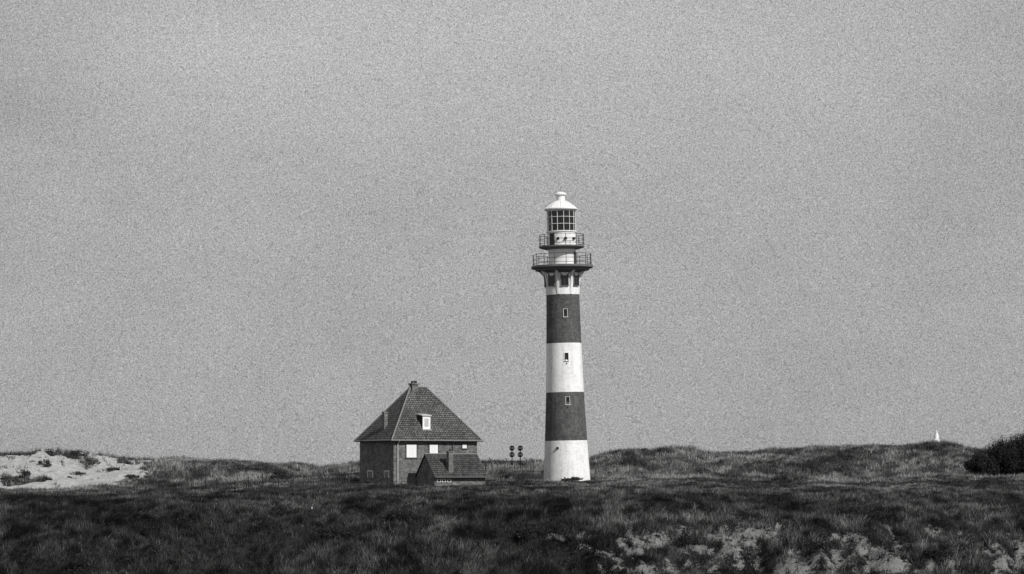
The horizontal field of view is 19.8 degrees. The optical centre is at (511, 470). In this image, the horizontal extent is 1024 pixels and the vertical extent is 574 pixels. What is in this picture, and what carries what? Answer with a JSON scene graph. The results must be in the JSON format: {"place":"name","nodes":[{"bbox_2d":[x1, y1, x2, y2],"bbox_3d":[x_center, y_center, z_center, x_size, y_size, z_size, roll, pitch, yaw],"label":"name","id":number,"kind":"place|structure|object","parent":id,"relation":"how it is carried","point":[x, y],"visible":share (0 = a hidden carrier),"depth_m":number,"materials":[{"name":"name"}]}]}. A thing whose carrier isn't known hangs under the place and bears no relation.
{"place":"outdoors","nodes":[
{"label":"outdoors","id":0,"kind":"place"},
{"bbox_2d":[0,444,1023,573],"bbox_3d":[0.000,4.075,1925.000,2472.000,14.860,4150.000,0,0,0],"label":"ground","id":1,"kind":"structure","parent":0,"point":[56,470],"depth_m":241.70,"materials":[{"name":"grey sand"}]},
{"bbox_2d":[0,476,17,481],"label":"dune shrub","id":2,"kind":"object","parent":1,"relation":"on","point":[6,478],"visible":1,"depth_m":310.83,"materials":[{"name":"grey plant"}]},
{"bbox_2d":[16,469,30,474],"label":"dune shrub","id":3,"kind":"object","parent":1,"relation":"on","point":[23,471],"visible":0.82,"depth_m":322.08,"materials":[{"name":"grey plant"}]},
{"bbox_2d":[38,459,51,466],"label":"dune shrub","id":4,"kind":"object","parent":1,"relation":"on","point":[47,462],"visible":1,"depth_m":327.42,"materials":[{"name":"grey plant"}]},
{"bbox_2d":[64,450,89,456],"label":"dune shrub","id":5,"kind":"object","parent":1,"relation":"on","point":[76,453],"visible":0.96,"depth_m":341.50,"materials":[{"name":"grey plant"}]},
{"bbox_2d":[75,455,101,466],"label":"dune shrub","id":6,"kind":"object","parent":1,"relation":"on","point":[92,461],"visible":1,"depth_m":333.17,"materials":[{"name":"grey plant"}]},
{"bbox_2d":[102,466,119,471],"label":"dune shrub","id":7,"kind":"object","parent":1,"relation":"on","point":[110,469],"visible":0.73,"depth_m":330.67,"materials":[{"name":"grey plant"}]},
{"bbox_2d":[123,474,139,478],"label":"dune shrub","id":8,"kind":"object","parent":1,"relation":"on","point":[129,476],"visible":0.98,"depth_m":321.88,"materials":[{"name":"grey plant"}]},
{"bbox_2d":[179,494,211,502],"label":"shrub","id":9,"kind":"object","parent":1,"relation":"on","point":[200,498],"visible":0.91,"depth_m":254.82,"materials":[{"name":"black plant"}]},
{"bbox_2d":[145,473,291,490],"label":"wire fence","id":10,"kind":"object","parent":1,"relation":"on","point":[278,479],"visible":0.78,"depth_m":284.98,"materials":[{"name":"black paint"}]},
{"bbox_2d":[265,469,290,479],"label":"shrub","id":11,"kind":"object","parent":1,"relation":"on","point":[278,472],"visible":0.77,"depth_m":321.70,"materials":[{"name":"black plant"}]},
{"bbox_2d":[292,474,350,488],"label":"paling fence","id":12,"kind":"object","parent":1,"relation":"on","point":[320,481],"visible":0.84,"depth_m":283.99,"materials":[{"name":"grey wood"}]},
{"bbox_2d":[315,525,355,538],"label":"shrub","id":13,"kind":"object","parent":1,"relation":"on","point":[329,532],"visible":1,"depth_m":241.38,"materials":[{"name":"black plant"}]},
{"bbox_2d":[351,481,413,486],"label":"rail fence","id":14,"kind":"object","parent":1,"relation":"on","point":[363,483],"visible":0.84,"depth_m":284.99,"materials":[{"name":"grey wood"}]},
{"bbox_2d":[381,506,422,521],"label":"shrub","id":15,"kind":"object","parent":1,"relation":"on","point":[394,516],"visible":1,"depth_m":240.41,"materials":[{"name":"black plant"}]},
{"bbox_2d":[353,381,483,484],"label":"house","id":16,"kind":"structure","parent":1,"relation":"on","point":[404,432],"depth_m":292.93,"materials":[{"name":"grey brick"}]},
{"bbox_2d":[367,471,372,477],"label":"window","id":17,"kind":"structure","parent":16,"relation":"in","point":[369,473],"depth_m":294.53,"materials":[{"name":"grey glass"}]},
{"bbox_2d":[384,471,388,477],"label":"window","id":18,"kind":"structure","parent":16,"relation":"in","point":[386,473],"depth_m":291.28,"materials":[{"name":"grey glass"}]},
{"bbox_2d":[405,444,416,457],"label":"window","id":19,"kind":"structure","parent":16,"relation":"in","point":[411,449],"depth_m":290.92,"materials":[{"name":"grey wood"}]},
{"bbox_2d":[429,444,438,452],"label":"window","id":20,"kind":"structure","parent":16,"relation":"in","point":[432,448],"depth_m":292.13,"materials":[{"name":"grey wood"}]},
{"bbox_2d":[461,443,467,448],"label":"window","id":21,"kind":"structure","parent":16,"relation":"in","point":[464,445],"depth_m":293.85,"materials":[{"name":"white wood"}]},
{"bbox_2d":[415,449,488,485],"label":"outbuilding","id":22,"kind":"structure","parent":1,"relation":"on","point":[449,467],"depth_m":289.16,"materials":[{"name":"grey brick"}]},
{"bbox_2d":[483,457,534,475],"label":"perimeter fence","id":23,"kind":"object","parent":1,"relation":"on","point":[507,467],"visible":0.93,"depth_m":311.95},
{"bbox_2d":[0,473,1023,573],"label":"dune grass","id":24,"kind":"structure","parent":1,"relation":"on","point":[541,506],"depth_m":244.97,"materials":[{"name":"black plant"}]},
{"bbox_2d":[0,437,1023,490],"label":"marram grass","id":25,"kind":"structure","parent":1,"relation":"on","point":[669,457],"depth_m":327.22,"materials":[{"name":"grey plant"}]},
{"bbox_2d":[509,445,514,470],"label":"signal post","id":26,"kind":"object","parent":1,"relation":"on","point":[511,448],"visible":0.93,"depth_m":317.88,"materials":[{"name":"grey metal"}]},
{"bbox_2d":[517,445,522,469],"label":"signal post","id":27,"kind":"object","parent":1,"relation":"on","point":[520,453],"visible":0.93,"depth_m":318.88,"materials":[{"name":"grey metal"}]},
{"bbox_2d":[511,524,543,538],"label":"shrub","id":28,"kind":"object","parent":1,"relation":"on","point":[522,532],"visible":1,"depth_m":239.27,"materials":[{"name":"black plant"}]},
{"bbox_2d":[514,471,541,479],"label":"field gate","id":29,"kind":"structure","parent":1,"relation":"on","point":[527,476],"depth_m":297.98,"materials":[{"name":"grey wood"}]},
{"bbox_2d":[531,186,592,480],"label":"lighthouse","id":30,"kind":"object","parent":1,"relation":"on","point":[566,443],"visible":1,"depth_m":298.44,"materials":[{"name":"white paint"}]},
{"bbox_2d":[548,272,555,285],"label":"window","id":31,"kind":"structure","parent":30,"relation":"in","point":[551,279],"depth_m":298.55,"materials":[{"name":"black glass"}]},
{"bbox_2d":[550,234,554,244],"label":"door","id":32,"kind":"structure","parent":30,"relation":"in","point":[552,236],"depth_m":298.84,"materials":[{"name":"paint"}]},
{"bbox_2d":[560,272,568,285],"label":"window","id":33,"kind":"structure","parent":30,"relation":"in","point":[564,278],"depth_m":298.18,"materials":[{"name":"black glass"}]},
{"bbox_2d":[563,309,567,316],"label":"window","id":34,"kind":"structure","parent":30,"relation":"in","point":[565,311],"depth_m":298.26,"materials":[{"name":"black glass"}]},
{"bbox_2d":[564,352,568,360],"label":"window","id":35,"kind":"structure","parent":30,"relation":"in","point":[566,354],"depth_m":298.18,"materials":[{"name":"black glass"}]},
{"bbox_2d":[565,396,569,402],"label":"window","id":36,"kind":"structure","parent":30,"relation":"in","point":[567,398],"depth_m":298.04,"materials":[{"name":"black glass"}]},
{"bbox_2d":[573,273,579,285],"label":"window","id":37,"kind":"structure","parent":30,"relation":"in","point":[576,277],"depth_m":298.84,"materials":[{"name":"black glass"}]},
{"bbox_2d":[561,476,582,481],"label":"shrub","id":38,"kind":"object","parent":1,"relation":"on","point":[572,478],"visible":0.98,"depth_m":296.31,"materials":[{"name":"black plant"}]},
{"bbox_2d":[666,530,700,546],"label":"shrub","id":39,"kind":"object","parent":1,"relation":"on","point":[684,540],"visible":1,"depth_m":241.38,"materials":[{"name":"black plant"}]},
{"bbox_2d":[593,464,876,479],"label":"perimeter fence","id":40,"kind":"object","parent":1,"relation":"on","point":[617,469],"visible":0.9,"depth_m":306.73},
{"bbox_2d":[655,456,881,470],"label":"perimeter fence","id":41,"kind":"object","parent":1,"relation":"on","point":[775,464],"visible":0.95,"depth_m":322.98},
{"bbox_2d":[800,534,840,553],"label":"shrub","id":42,"kind":"object","parent":1,"relation":"on","point":[811,546],"visible":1,"depth_m":236.47,"materials":[{"name":"black plant"}]},
{"bbox_2d":[825,507,872,515],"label":"shrub","id":43,"kind":"object","parent":1,"relation":"on","point":[850,510],"visible":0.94,"depth_m":248.70,"materials":[{"name":"black plant"}]},
{"bbox_2d":[933,430,938,441],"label":"beacon","id":44,"kind":"object","parent":1,"relation":"on","point":[936,436],"visible":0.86,"depth_m":346.22,"materials":[{"name":"white paint"}]},
{"bbox_2d":[922,541,960,559],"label":"shrub","id":45,"kind":"object","parent":1,"relation":"on","point":[940,547],"visible":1,"depth_m":234.90,"materials":[{"name":"black plant"}]},
{"bbox_2d":[962,451,998,475],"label":"bush","id":46,"kind":"object","parent":1,"relation":"on","point":[979,462],"visible":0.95,"depth_m":308.44,"materials":[{"name":"black plant"}]},
{"bbox_2d":[982,435,1023,475],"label":"bush","id":47,"kind":"object","parent":1,"relation":"on","point":[1003,454],"visible":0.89,"depth_m":309.15,"materials":[{"name":"black plant"}]},
{"bbox_2d":[1001,428,1023,473],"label":"bush","id":48,"kind":"object","parent":1,"relation":"on","point":[1019,443],"visible":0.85,"depth_m":310.04,"materials":[{"name":"black plant"}]},
{"bbox_2d":[0,0,1023,466],"label":"sky","id":49,"kind":"structure","parent":0,"point":[241,230],"materials":[{"name":"grey"}]}
]}

